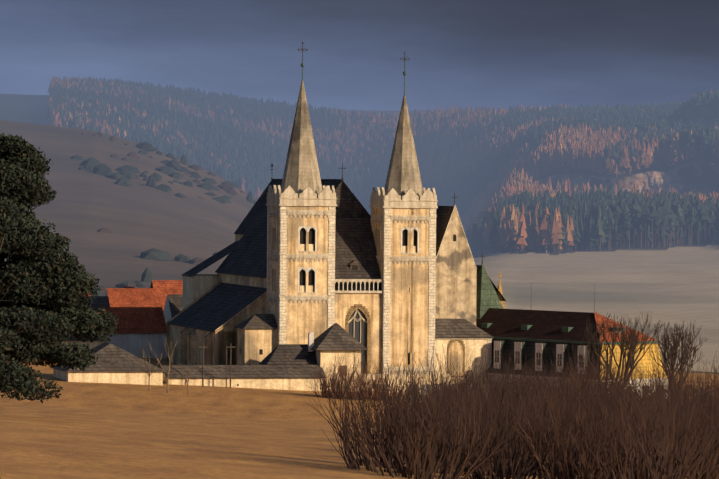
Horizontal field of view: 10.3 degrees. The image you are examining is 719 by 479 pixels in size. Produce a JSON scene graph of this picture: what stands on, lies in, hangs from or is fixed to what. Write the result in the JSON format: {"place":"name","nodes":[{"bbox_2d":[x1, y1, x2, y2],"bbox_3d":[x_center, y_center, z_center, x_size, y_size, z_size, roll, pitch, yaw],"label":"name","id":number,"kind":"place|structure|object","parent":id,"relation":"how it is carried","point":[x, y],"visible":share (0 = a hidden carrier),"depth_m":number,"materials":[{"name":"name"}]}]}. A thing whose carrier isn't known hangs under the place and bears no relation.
{"place":"outdoors","nodes":[
{"label":"outdoors","id":0,"kind":"place"},
{"bbox_2d":[87,280,182,332],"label":"roof","id":1,"kind":"structure","parent":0,"point":[137,310],"depth_m":680.63,"materials":[{"name":"tile"}]},
{"bbox_2d":[104,42,484,375],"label":"church","id":2,"kind":"structure","parent":0,"point":[132,343],"depth_m":641.17,"materials":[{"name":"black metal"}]},
{"bbox_2d":[167,206,463,375],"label":"church wall","id":3,"kind":"structure","parent":2,"relation":"attached to","point":[408,317],"depth_m":591.54,"materials":[{"name":"beige stone"}]},
{"bbox_2d":[281,80,422,199],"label":"spires","id":4,"kind":"object","parent":2,"relation":"attached to","point":[301,172],"visible":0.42,"depth_m":591.31,"materials":[{"name":"beige stone"}]},
{"bbox_2d":[298,226,419,291],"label":"window surround","id":5,"kind":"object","parent":2,"relation":"attached to","point":[308,228],"visible":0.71,"depth_m":588.25,"materials":[{"name":"beige stone"}]},
{"bbox_2d":[266,185,491,376],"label":"stone trim","id":6,"kind":"structure","parent":2,"relation":"attached to","point":[288,196],"depth_m":590.79,"materials":[{"name":"beige stone"}]},
{"bbox_2d":[266,206,491,373],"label":"corner quoins","id":7,"kind":"object","parent":2,"relation":"attached to","point":[282,249],"visible":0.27,"depth_m":590.88,"materials":[{"name":"beige stone"}]},
{"bbox_2d":[435,208,476,325],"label":"gable wall","id":8,"kind":"structure","parent":2,"relation":"attached to","point":[456,281],"depth_m":595.66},
{"bbox_2d":[476,263,505,318],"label":"green roof","id":9,"kind":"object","parent":2,"relation":"attached to","point":[487,298],"visible":0.28,"depth_m":606.26,"materials":[{"name":"green metal"}]},
{"bbox_2d":[339,365,346,374],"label":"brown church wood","id":10,"kind":"object","parent":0,"point":[343,368],"visible":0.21,"depth_m":574.61,"materials":[{"name":"brown wood"}]},
{"bbox_2d":[237,228,455,385],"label":"windows","id":11,"kind":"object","parent":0,"point":[312,241],"visible":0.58,"depth_m":590.90,"materials":[{"name":"black glass"}]},
{"bbox_2d":[301,63,405,94],"bbox_3d":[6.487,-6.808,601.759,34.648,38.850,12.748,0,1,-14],"label":"spire finial","id":12,"kind":"object","parent":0,"point":[302,66],"visible":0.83,"depth_m":595.01,"materials":[{"name":"black metal"}]},
{"bbox_2d":[0,94,718,478],"bbox_3d":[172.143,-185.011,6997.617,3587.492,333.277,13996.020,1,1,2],"label":"terrain","id":13,"kind":"structure","parent":0,"point":[82,430],"depth_m":1246.15,"materials":[{"name":"brown soil"}]},
{"bbox_2d":[0,133,118,403],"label":"evergreen tree","id":14,"kind":"object","parent":13,"relation":"on","point":[50,288],"depth_m":297.26,"materials":[{"name":"green plant"}]},
{"bbox_2d":[68,132,255,295],"bbox_3d":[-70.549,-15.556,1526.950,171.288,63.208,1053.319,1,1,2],"label":"shrubs","id":15,"kind":"object","parent":13,"relation":"on","point":[124,174],"visible":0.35,"depth_m":1814.76,"materials":[{"name":"grey plant"}]},
{"bbox_2d":[198,343,235,387],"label":"utility poles","id":16,"kind":"object","parent":13,"relation":"on","point":[203,347],"visible":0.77,"depth_m":565.72,"materials":[{"name":"grey wood"}]},
{"bbox_2d":[51,244,486,392],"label":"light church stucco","id":17,"kind":"object","parent":13,"relation":"on","point":[196,286],"visible":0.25,"depth_m":574.39,"materials":[{"name":"beige paint"}]},
{"bbox_2d":[49,179,493,377],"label":"church roof","id":18,"kind":"structure","parent":17,"relation":"on","point":[216,307],"depth_m":595.78,"materials":[{"name":"black tile"}]},
{"bbox_2d":[345,304,464,376],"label":"arch moulding","id":19,"kind":"object","parent":17,"relation":"attached to","point":[368,319],"visible":0.77,"depth_m":590.94,"materials":[{"name":"beige stone"}]},
{"bbox_2d":[348,309,366,373],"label":"arched window","id":20,"kind":"structure","parent":19,"relation":"attached to","point":[357,332],"depth_m":591.21,"materials":[{"name":"black glass"}]},
{"bbox_2d":[45,76,718,257],"bbox_3d":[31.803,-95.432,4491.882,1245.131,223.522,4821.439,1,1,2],"label":"forest trees","id":21,"kind":"object","parent":13,"relation":"on","point":[491,168],"visible":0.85,"depth_m":3687.11,"materials":[{"name":"plant"}]},
{"bbox_2d":[140,310,718,400],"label":"bare trees","id":22,"kind":"object","parent":13,"relation":"on","point":[633,337],"visible":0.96,"depth_m":442.15,"materials":[{"name":"brown plant"}]},
{"bbox_2d":[406,384,492,400],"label":"stone plinth","id":23,"kind":"structure","parent":13,"relation":"on","point":[437,388],"depth_m":557.93,"materials":[{"name":"grey stone"}]},
{"bbox_2d":[497,272,504,308],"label":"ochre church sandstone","id":24,"kind":"object","parent":13,"relation":"on","point":[501,292],"visible":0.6,"depth_m":610.68,"materials":[{"name":"beige stone"}]},
{"bbox_2d":[304,334,718,478],"bbox_3d":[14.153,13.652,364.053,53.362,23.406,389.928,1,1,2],"label":"thicket bush","id":25,"kind":"object","parent":13,"relation":"on","point":[561,430],"visible":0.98,"depth_m":179.76,"materials":[{"name":"brown plant"}]},
{"bbox_2d":[488,308,667,398],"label":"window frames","id":26,"kind":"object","parent":13,"relation":"on","point":[559,348],"depth_m":586.20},
{"bbox_2d":[485,339,600,378],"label":"building facade","id":27,"kind":"object","parent":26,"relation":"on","point":[528,347],"visible":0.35,"depth_m":586.20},
{"bbox_2d":[476,308,656,341],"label":"building roof","id":28,"kind":"structure","parent":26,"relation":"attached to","point":[547,325],"depth_m":591.62,"materials":[{"name":"tile"}]},
{"bbox_2d":[481,323,659,344],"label":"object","id":29,"kind":"object","parent":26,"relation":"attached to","point":[527,327],"visible":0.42,"depth_m":586.63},
{"bbox_2d":[495,350,663,395],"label":"windows","id":30,"kind":"structure","parent":26,"relation":"attached to","point":[497,354],"depth_m":585.99,"materials":[{"name":"black glass"}]},
{"bbox_2d":[600,343,666,378],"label":"building wall","id":31,"kind":"structure","parent":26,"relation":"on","point":[646,359],"depth_m":582.34,"materials":[{"name":"yellow paint"}]},
{"bbox_2d":[542,160,718,195],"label":"clearing","id":32,"kind":"structure","parent":13,"relation":"attached to","point":[694,177],"depth_m":2981.64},
{"bbox_2d":[693,117,718,129],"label":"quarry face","id":33,"kind":"object","parent":13,"relation":"attached to","point":[711,122],"depth_m":3500.50},
{"bbox_2d":[0,0,718,110],"label":"sky","id":34,"kind":"structure","parent":0,"point":[460,53],"materials":[{"name":"blue"}]}
]}

